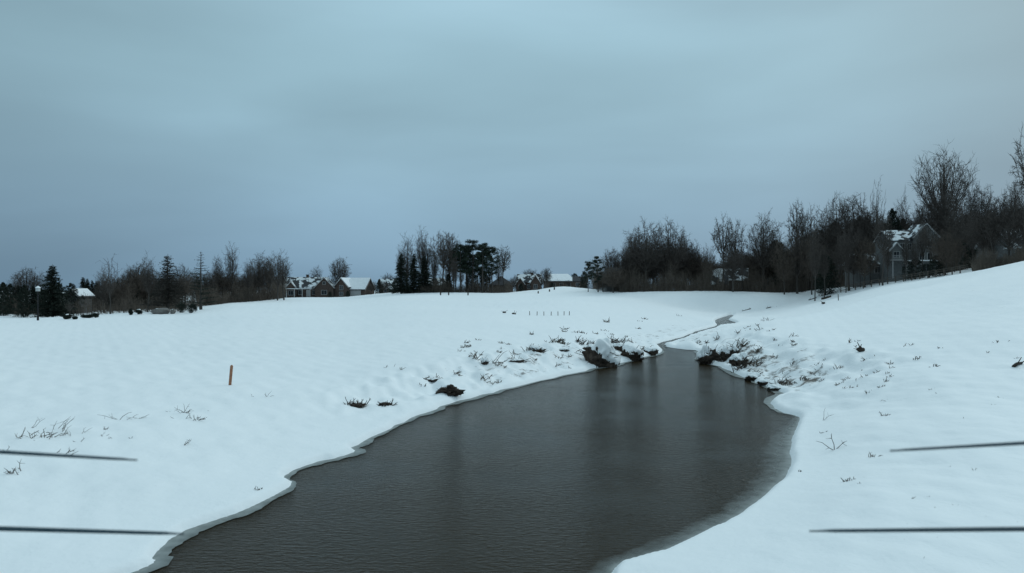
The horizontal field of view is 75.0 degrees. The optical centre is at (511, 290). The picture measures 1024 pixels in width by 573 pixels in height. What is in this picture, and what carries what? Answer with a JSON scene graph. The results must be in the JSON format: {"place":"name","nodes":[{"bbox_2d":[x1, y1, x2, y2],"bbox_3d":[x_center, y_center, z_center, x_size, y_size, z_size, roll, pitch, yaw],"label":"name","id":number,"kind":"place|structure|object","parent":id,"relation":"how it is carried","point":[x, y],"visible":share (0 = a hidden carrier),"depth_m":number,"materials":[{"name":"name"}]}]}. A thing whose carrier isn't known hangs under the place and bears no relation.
{"place":"outdoors","nodes":[
{"label":"outdoors","id":0,"kind":"place"},
{"bbox_2d":[149,315,796,572],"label":"water","id":1,"kind":"structure","parent":0,"point":[600,470],"depth_m":18.98,"materials":[{"name":"grey liquid"}]},
{"bbox_2d":[132,315,799,572],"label":"shore ice","id":2,"kind":"structure","parent":1,"relation":"on","point":[161,557],"depth_m":18.15,"materials":[{"name":"white ice"}]},
{"bbox_2d":[0,261,1023,572],"bbox_3d":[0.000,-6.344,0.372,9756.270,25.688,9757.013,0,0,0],"label":"snow field","id":3,"kind":"structure","parent":0,"point":[276,411],"depth_m":28.16,"materials":[{"name":"white snow"}]},
{"bbox_2d":[0,282,14,315],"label":"evergreen tree","id":4,"kind":"object","parent":3,"relation":"on","point":[3,298],"visible":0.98,"depth_m":124.92,"materials":[{"name":"green plant"}]},
{"bbox_2d":[11,287,35,317],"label":"evergreen tree","id":5,"kind":"object","parent":3,"relation":"on","point":[22,292],"visible":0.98,"depth_m":121.67,"materials":[{"name":"green plant"}]},
{"bbox_2d":[11,267,41,294],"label":"bare tree","id":6,"kind":"object","parent":3,"relation":"on","point":[29,283],"visible":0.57,"depth_m":149.45,"materials":[{"name":"brown plant"}]},
{"bbox_2d":[29,264,76,317],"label":"spruce tree","id":7,"kind":"object","parent":3,"relation":"on","point":[52,296],"visible":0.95,"depth_m":121.59,"materials":[{"name":"green plant"}]},
{"bbox_2d":[59,283,83,313],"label":"evergreen tree","id":8,"kind":"object","parent":3,"relation":"on","point":[73,291],"visible":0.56,"depth_m":134.78,"materials":[{"name":"green plant"}]},
{"bbox_2d":[63,288,94,313],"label":"grey house","id":9,"kind":"structure","parent":3,"relation":"on","point":[81,291],"depth_m":137.74,"materials":[{"name":"grey paint"}]},
{"bbox_2d":[91,269,114,312],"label":"bare tree","id":10,"kind":"object","parent":3,"relation":"on","point":[102,293],"visible":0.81,"depth_m":133.14,"materials":[{"name":"brown plant"}]},
{"bbox_2d":[99,254,119,313],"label":"bare tree","id":11,"kind":"object","parent":3,"relation":"on","point":[113,279],"visible":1,"depth_m":121.82,"materials":[{"name":"brown plant"}]},
{"bbox_2d":[111,275,138,303],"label":"bare tree","id":12,"kind":"object","parent":3,"relation":"on","point":[118,293],"visible":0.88,"depth_m":138.94,"materials":[{"name":"brown plant"}]},
{"bbox_2d":[118,268,146,299],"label":"bare tree","id":13,"kind":"object","parent":3,"relation":"on","point":[138,283],"visible":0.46,"depth_m":146.15,"materials":[{"name":"brown plant"}]},
{"bbox_2d":[0,278,289,315],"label":"underbrush","id":14,"kind":"object","parent":3,"relation":"on","point":[239,294],"visible":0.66,"depth_m":152.78,"materials":[{"name":"brown plant"}]},
{"bbox_2d":[137,248,157,311],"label":"bare tree","id":15,"kind":"object","parent":3,"relation":"on","point":[149,280],"visible":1,"depth_m":124.80,"materials":[{"name":"brown plant"}]},
{"bbox_2d":[137,256,196,308],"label":"spruce tree","id":16,"kind":"object","parent":3,"relation":"on","point":[167,288],"visible":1,"depth_m":127.70,"materials":[{"name":"green plant"}]},
{"bbox_2d":[175,274,193,301],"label":"bare tree","id":17,"kind":"object","parent":3,"relation":"on","point":[186,283],"visible":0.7,"depth_m":147.38,"materials":[{"name":"brown plant"}]},
{"bbox_2d":[186,252,219,309],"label":"spruce tree","id":18,"kind":"object","parent":3,"relation":"on","point":[200,303],"visible":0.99,"depth_m":129.82,"materials":[{"name":"green plant"}]},
{"bbox_2d":[187,271,219,304],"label":"bare tree","id":19,"kind":"object","parent":3,"relation":"on","point":[210,282],"visible":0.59,"depth_m":158.25,"materials":[{"name":"brown plant"}]},
{"bbox_2d":[209,269,236,298],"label":"bare tree","id":20,"kind":"object","parent":3,"relation":"on","point":[222,282],"visible":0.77,"depth_m":164.61,"materials":[{"name":"brown plant"}]},
{"bbox_2d":[221,242,239,300],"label":"bare tree","id":21,"kind":"object","parent":3,"relation":"on","point":[232,267],"visible":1,"depth_m":164.83,"materials":[{"name":"brown plant"}]},
{"bbox_2d":[241,261,257,297],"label":"bare tree","id":22,"kind":"object","parent":3,"relation":"on","point":[248,277],"visible":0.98,"depth_m":167.77,"materials":[{"name":"brown plant"}]},
{"bbox_2d":[246,253,275,292],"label":"bare tree","id":23,"kind":"object","parent":3,"relation":"on","point":[262,273],"visible":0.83,"depth_m":174.45,"materials":[{"name":"brown plant"}]},
{"bbox_2d":[266,249,287,300],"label":"bare tree","id":24,"kind":"object","parent":3,"relation":"on","point":[278,281],"visible":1,"depth_m":169.77,"materials":[{"name":"brown plant"}]},
{"bbox_2d":[276,254,292,299],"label":"bare tree","id":25,"kind":"object","parent":3,"relation":"on","point":[285,276],"visible":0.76,"depth_m":171.74,"materials":[{"name":"brown plant"}]},
{"bbox_2d":[284,275,334,297],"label":"brick house","id":26,"kind":"structure","parent":3,"relation":"on","point":[307,286],"depth_m":232.62,"materials":[{"name":"grey paint"}]},
{"bbox_2d":[328,257,351,282],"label":"bare tree","id":27,"kind":"object","parent":3,"relation":"on","point":[338,271],"visible":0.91,"depth_m":238.96,"materials":[{"name":"brown plant"}]},
{"bbox_2d":[334,277,375,296],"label":"brick garage","id":28,"kind":"structure","parent":3,"relation":"on","point":[352,286],"depth_m":232.17,"materials":[{"name":"grey paint"}]},
{"bbox_2d":[388,254,410,293],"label":"spruce tree","id":29,"kind":"object","parent":3,"relation":"on","point":[401,280],"visible":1,"depth_m":202.58,"materials":[{"name":"green plant"}]},
{"bbox_2d":[397,231,416,293],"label":"bare tree","id":30,"kind":"object","parent":3,"relation":"on","point":[407,257],"visible":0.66,"depth_m":209.62,"materials":[{"name":"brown plant"}]},
{"bbox_2d":[403,254,424,292],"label":"spruce tree","id":31,"kind":"object","parent":3,"relation":"on","point":[415,283],"visible":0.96,"depth_m":203.60,"materials":[{"name":"green plant"}]},
{"bbox_2d":[414,227,430,272],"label":"bare tree","id":32,"kind":"object","parent":3,"relation":"on","point":[419,249],"visible":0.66,"depth_m":211.50,"materials":[{"name":"brown plant"}]},
{"bbox_2d":[414,255,433,292],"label":"spruce tree","id":33,"kind":"object","parent":3,"relation":"on","point":[425,277],"visible":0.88,"depth_m":205.66,"materials":[{"name":"green plant"}]},
{"bbox_2d":[417,238,437,270],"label":"bare tree","id":34,"kind":"object","parent":3,"relation":"on","point":[429,255],"visible":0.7,"depth_m":210.26,"materials":[{"name":"brown plant"}]},
{"bbox_2d":[428,230,454,290],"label":"bare tree","id":35,"kind":"object","parent":3,"relation":"on","point":[441,252],"visible":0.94,"depth_m":205.83,"materials":[{"name":"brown plant"}]},
{"bbox_2d":[439,231,459,290],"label":"bare tree","id":36,"kind":"object","parent":3,"relation":"on","point":[449,267],"visible":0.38,"depth_m":213.38,"materials":[{"name":"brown plant"}]},
{"bbox_2d":[436,384,464,396],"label":"soil bank","id":37,"kind":"structure","parent":3,"relation":"on","point":[450,390],"depth_m":33.15,"materials":[{"name":"brown soil"}]},
{"bbox_2d":[449,244,468,291],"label":"pine tree","id":38,"kind":"object","parent":3,"relation":"on","point":[456,249],"visible":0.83,"depth_m":203.56,"materials":[{"name":"green plant"}]},
{"bbox_2d":[462,239,483,292],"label":"pine tree","id":39,"kind":"object","parent":3,"relation":"on","point":[470,269],"visible":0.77,"depth_m":205.95,"materials":[{"name":"green plant"}]},
{"bbox_2d":[475,243,492,291],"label":"pine tree","id":40,"kind":"object","parent":3,"relation":"on","point":[482,248],"visible":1,"depth_m":202.70,"materials":[{"name":"green plant"}]},
{"bbox_2d":[481,246,499,290],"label":"pine tree","id":41,"kind":"object","parent":3,"relation":"on","point":[494,249],"visible":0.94,"depth_m":204.75,"materials":[{"name":"green plant"}]},
{"bbox_2d":[497,246,510,288],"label":"bare tree","id":42,"kind":"object","parent":3,"relation":"on","point":[502,262],"visible":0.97,"depth_m":207.94,"materials":[{"name":"brown plant"}]},
{"bbox_2d":[515,273,541,291],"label":"brick house","id":43,"kind":"structure","parent":3,"relation":"on","point":[531,281],"depth_m":232.13,"materials":[{"name":"grey paint"}]},
{"bbox_2d":[545,274,572,287],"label":"brick house","id":44,"kind":"structure","parent":3,"relation":"on","point":[562,278],"depth_m":257.99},
{"bbox_2d":[589,256,604,291],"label":"pine tree","id":45,"kind":"object","parent":3,"relation":"on","point":[597,277],"visible":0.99,"depth_m":175.88,"materials":[{"name":"green plant"}]},
{"bbox_2d":[577,337,623,367],"bbox_3d":[6.229,4.923,47.889,3.544,3.045,2.477,0,0,0],"label":"rock","id":46,"kind":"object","parent":3,"relation":"on","point":[601,353],"depth_m":47.47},
{"bbox_2d":[601,247,618,271],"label":"bare tree","id":47,"kind":"object","parent":3,"relation":"on","point":[608,263],"visible":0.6,"depth_m":191.65,"materials":[{"name":"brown plant"}]},
{"bbox_2d":[601,267,625,292],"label":"bare tree","id":48,"kind":"object","parent":3,"relation":"on","point":[612,279],"visible":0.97,"depth_m":167.51,"materials":[{"name":"brown plant"}]},
{"bbox_2d":[620,344,645,360],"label":"soil bank","id":49,"kind":"structure","parent":3,"relation":"on","point":[632,352],"depth_m":51.66,"materials":[{"name":"white snow"}]},
{"bbox_2d":[625,247,644,288],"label":"bare tree","id":50,"kind":"object","parent":3,"relation":"on","point":[629,264],"visible":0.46,"depth_m":174.82,"materials":[{"name":"brown plant"}]},
{"bbox_2d":[623,216,666,290],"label":"bare tree","id":51,"kind":"object","parent":3,"relation":"on","point":[644,259],"visible":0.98,"depth_m":171.22,"materials":[{"name":"brown plant"}]},
{"bbox_2d":[642,248,666,288],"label":"bare tree","id":52,"kind":"object","parent":3,"relation":"on","point":[653,271],"visible":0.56,"depth_m":173.44,"materials":[{"name":"brown plant"}]},
{"bbox_2d":[648,214,690,290],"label":"bare tree","id":53,"kind":"object","parent":3,"relation":"on","point":[670,244],"visible":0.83,"depth_m":172.74,"materials":[{"name":"brown plant"}]},
{"bbox_2d":[404,245,975,293],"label":"underbrush","id":54,"kind":"object","parent":3,"relation":"on","point":[680,283],"visible":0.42,"depth_m":167.88,"materials":[{"name":"brown plant"}]},
{"bbox_2d":[683,249,709,281],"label":"bare tree","id":55,"kind":"object","parent":3,"relation":"on","point":[695,269],"visible":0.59,"depth_m":177.58,"materials":[{"name":"brown plant"}]},
{"bbox_2d":[696,243,718,276],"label":"bare tree","id":56,"kind":"object","parent":3,"relation":"on","point":[709,256],"visible":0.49,"depth_m":177.35,"materials":[{"name":"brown plant"}]},
{"bbox_2d":[695,343,720,363],"bbox_3d":[14.659,5.050,49.681,1.992,2.333,1.721,0,0,-41],"label":"rock","id":57,"kind":"object","parent":3,"relation":"on","point":[706,350],"visible":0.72,"depth_m":49.53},
{"bbox_2d":[710,211,737,290],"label":"bare tree","id":58,"kind":"object","parent":3,"relation":"on","point":[718,231],"visible":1,"depth_m":167.58,"materials":[{"name":"brown plant"}]},
{"bbox_2d":[711,268,748,290],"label":"tan house","id":59,"kind":"structure","parent":3,"relation":"on","point":[725,277],"depth_m":170.45,"materials":[{"name":"grey paint"}]},
{"bbox_2d":[721,217,744,259],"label":"bare tree","id":60,"kind":"object","parent":3,"relation":"on","point":[736,240],"visible":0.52,"depth_m":170.81,"materials":[{"name":"brown plant"}]},
{"bbox_2d":[719,246,747,291],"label":"bare tree","id":61,"kind":"object","parent":3,"relation":"on","point":[731,269],"visible":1,"depth_m":161.55,"materials":[{"name":"brown plant"}]},
{"bbox_2d":[729,352,748,365],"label":"rock","id":62,"kind":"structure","parent":3,"relation":"on","point":[735,357],"depth_m":45.76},
{"bbox_2d":[740,210,784,291],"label":"bare tree","id":63,"kind":"object","parent":3,"relation":"on","point":[765,242],"visible":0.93,"depth_m":168.87,"materials":[{"name":"brown plant"}]},
{"bbox_2d":[770,232,798,294],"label":"bare tree","id":64,"kind":"object","parent":3,"relation":"on","point":[783,267],"visible":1,"depth_m":159.79,"materials":[{"name":"brown plant"}]},
{"bbox_2d":[782,226,809,293],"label":"bare tree","id":65,"kind":"object","parent":3,"relation":"on","point":[797,272],"visible":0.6,"depth_m":160.63,"materials":[{"name":"brown plant"}]},
{"bbox_2d":[784,200,810,269],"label":"bare tree","id":66,"kind":"object","parent":3,"relation":"on","point":[800,219],"visible":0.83,"depth_m":167.50,"materials":[{"name":"brown plant"}]},
{"bbox_2d":[795,204,822,290],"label":"bare tree","id":67,"kind":"object","parent":3,"relation":"on","point":[806,233],"visible":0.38,"depth_m":171.53,"materials":[{"name":"brown plant"}]},
{"bbox_2d":[795,228,827,294],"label":"bare tree","id":68,"kind":"object","parent":3,"relation":"on","point":[803,264],"visible":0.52,"depth_m":157.84,"materials":[{"name":"brown plant"}]},
{"bbox_2d":[806,225,823,300],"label":"bare tree","id":69,"kind":"object","parent":3,"relation":"on","point":[815,252],"visible":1,"depth_m":143.59,"materials":[{"name":"brown plant"}]},
{"bbox_2d":[819,243,829,295],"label":"bare tree","id":70,"kind":"object","parent":3,"relation":"on","point":[824,269],"visible":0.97,"depth_m":145.43,"materials":[{"name":"brown plant"}]},
{"bbox_2d":[812,255,839,295],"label":"evergreen tree","id":71,"kind":"object","parent":3,"relation":"on","point":[827,285],"visible":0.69,"depth_m":149.33,"materials":[{"name":"green plant"}]},
{"bbox_2d":[811,191,862,286],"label":"bare tree","id":72,"kind":"object","parent":3,"relation":"on","point":[835,226],"visible":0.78,"depth_m":164.50,"materials":[{"name":"brown plant"}]},
{"bbox_2d":[840,232,851,292],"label":"bare tree","id":73,"kind":"object","parent":3,"relation":"on","point":[846,263],"visible":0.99,"depth_m":142.89,"materials":[{"name":"brown plant"}]},
{"bbox_2d":[830,227,867,290],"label":"bare tree","id":74,"kind":"object","parent":3,"relation":"on","point":[856,245],"visible":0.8,"depth_m":144.55,"materials":[{"name":"brown plant"}]},
{"bbox_2d":[831,192,879,244],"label":"bare tree","id":75,"kind":"object","parent":3,"relation":"on","point":[857,211],"visible":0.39,"depth_m":166.45,"materials":[{"name":"brown plant"}]},
{"bbox_2d":[844,254,879,286],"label":"tan house","id":76,"kind":"structure","parent":3,"relation":"on","point":[874,276],"depth_m":148.34,"materials":[{"name":"grey paint"}]},
{"bbox_2d":[850,237,880,286],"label":"bare tree","id":77,"kind":"object","parent":3,"relation":"on","point":[866,255],"visible":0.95,"depth_m":142.42,"materials":[{"name":"brown plant"}]},
{"bbox_2d":[853,202,888,251],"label":"bare tree","id":78,"kind":"object","parent":3,"relation":"on","point":[870,223],"visible":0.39,"depth_m":164.03,"materials":[{"name":"brown plant"}]},
{"bbox_2d":[870,209,895,285],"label":"bare tree","id":79,"kind":"object","parent":3,"relation":"on","point":[883,249],"visible":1,"depth_m":135.80,"materials":[{"name":"brown plant"}]},
{"bbox_2d":[884,227,893,276],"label":"bare tree","id":80,"kind":"object","parent":3,"relation":"on","point":[887,257],"visible":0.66,"depth_m":137.83,"materials":[{"name":"brown plant"}]},
{"bbox_2d":[883,208,902,229],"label":"evergreen tree","id":81,"kind":"object","parent":3,"relation":"on","point":[896,222],"visible":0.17,"depth_m":171.54,"materials":[{"name":"green plant"}]},
{"bbox_2d":[894,185,910,229],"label":"bare tree","id":82,"kind":"object","parent":3,"relation":"on","point":[902,215],"visible":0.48,"depth_m":175.53,"materials":[{"name":"brown plant"}]},
{"bbox_2d":[840,264,967,292],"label":"fence","id":83,"kind":"object","parent":3,"relation":"on","point":[927,273],"visible":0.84,"depth_m":132.45,"materials":[{"name":"grey wood"}]},
{"bbox_2d":[873,223,939,281],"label":"grey house","id":84,"kind":"structure","parent":3,"relation":"on","point":[897,263],"depth_m":142.00,"materials":[{"name":"grey paint"}]},
{"bbox_2d":[900,232,912,280],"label":"bare tree","id":85,"kind":"object","parent":3,"relation":"on","point":[906,259],"visible":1,"depth_m":134.55,"materials":[{"name":"brown plant"}]},
{"bbox_2d":[900,260,927,279],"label":"bush","id":86,"kind":"object","parent":3,"relation":"on","point":[912,265],"visible":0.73,"depth_m":135.64,"materials":[{"name":"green plant"}]},
{"bbox_2d":[909,238,922,278],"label":"bare tree","id":87,"kind":"object","parent":3,"relation":"on","point":[915,253],"visible":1,"depth_m":134.18,"materials":[{"name":"brown plant"}]},
{"bbox_2d":[914,220,930,277],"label":"bare tree","id":88,"kind":"object","parent":3,"relation":"on","point":[919,240],"visible":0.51,"depth_m":135.19,"materials":[{"name":"brown plant"}]},
{"bbox_2d":[914,192,946,246],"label":"bare tree","id":89,"kind":"object","parent":3,"relation":"on","point":[921,216],"visible":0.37,"depth_m":161.42,"materials":[{"name":"brown plant"}]},
{"bbox_2d":[918,216,942,277],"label":"bare tree","id":90,"kind":"object","parent":3,"relation":"on","point":[928,241],"visible":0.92,"depth_m":130.87,"materials":[{"name":"brown plant"}]},
{"bbox_2d":[921,255,948,276],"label":"bush","id":91,"kind":"object","parent":3,"relation":"on","point":[935,264],"visible":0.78,"depth_m":129.70,"materials":[{"name":"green plant"}]},
{"bbox_2d":[907,142,978,216],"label":"bare tree","id":92,"kind":"object","parent":3,"relation":"on","point":[942,182],"visible":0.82,"depth_m":167.00,"materials":[{"name":"brown plant"}]},
{"bbox_2d":[928,227,964,274],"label":"bare tree","id":93,"kind":"object","parent":3,"relation":"on","point":[942,249],"visible":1,"depth_m":127.62,"materials":[{"name":"brown plant"}]},
{"bbox_2d":[923,187,971,247],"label":"bare tree","id":94,"kind":"object","parent":3,"relation":"on","point":[946,205],"visible":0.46,"depth_m":158.91,"materials":[{"name":"brown plant"}]},
{"bbox_2d":[939,201,985,269],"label":"bare tree","id":95,"kind":"object","parent":3,"relation":"on","point":[958,226],"visible":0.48,"depth_m":149.52,"materials":[{"name":"brown plant"}]},
{"bbox_2d":[957,180,979,241],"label":"bare tree","id":96,"kind":"object","parent":3,"relation":"on","point":[970,203],"visible":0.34,"depth_m":164.46,"materials":[{"name":"brown plant"}]},
{"bbox_2d":[958,233,978,268],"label":"evergreen tree","id":97,"kind":"object","parent":3,"relation":"on","point":[969,253],"visible":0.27,"depth_m":132.33,"materials":[{"name":"green plant"}]},
{"bbox_2d":[962,210,997,256],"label":"bare tree","id":98,"kind":"object","parent":3,"relation":"on","point":[976,240],"visible":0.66,"depth_m":120.70,"materials":[{"name":"brown plant"}]},
{"bbox_2d":[966,181,997,223],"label":"bare tree","id":99,"kind":"object","parent":3,"relation":"on","point":[980,203],"visible":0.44,"depth_m":162.53,"materials":[{"name":"brown plant"}]},
{"bbox_2d":[978,208,1005,251],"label":"bare tree","id":100,"kind":"object","parent":3,"relation":"on","point":[990,225],"visible":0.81,"depth_m":117.70,"materials":[{"name":"brown plant"}]},
{"bbox_2d":[969,242,1023,270],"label":"underbrush","id":101,"kind":"object","parent":3,"relation":"on","point":[985,262],"visible":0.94,"depth_m":109.89,"materials":[{"name":"brown plant"}]},
{"bbox_2d":[974,231,1022,262],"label":"grey house","id":102,"kind":"structure","parent":3,"relation":"on","point":[1000,250],"depth_m":125.52,"materials":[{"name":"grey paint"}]},
{"bbox_2d":[984,200,1023,256],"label":"bare tree","id":103,"kind":"object","parent":3,"relation":"on","point":[1002,238],"visible":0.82,"depth_m":115.82,"materials":[{"name":"brown plant"}]},
{"bbox_2d":[997,177,1023,227],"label":"bare tree","id":104,"kind":"object","parent":3,"relation":"on","point":[1015,191],"visible":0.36,"depth_m":157.69,"materials":[{"name":"brown plant"}]},
{"bbox_2d":[998,194,1023,251],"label":"bare tree","id":105,"kind":"object","parent":3,"relation":"on","point":[1019,234],"visible":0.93,"depth_m":113.88,"materials":[{"name":"brown plant"}]},
{"bbox_2d":[1008,124,1023,194],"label":"bare tree","id":106,"kind":"object","parent":3,"relation":"on","point":[1021,167],"visible":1,"depth_m":113.19,"materials":[{"name":"brown plant"}]},
{"bbox_2d":[0,441,1023,534],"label":"drone","id":107,"kind":"object","parent":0,"point":[943,529],"visible":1,"depth_m":0.45,"materials":[{"name":"black plastic"}]},
{"bbox_2d":[0,0,1023,290],"label":"sky","id":108,"kind":"structure","parent":0,"point":[318,132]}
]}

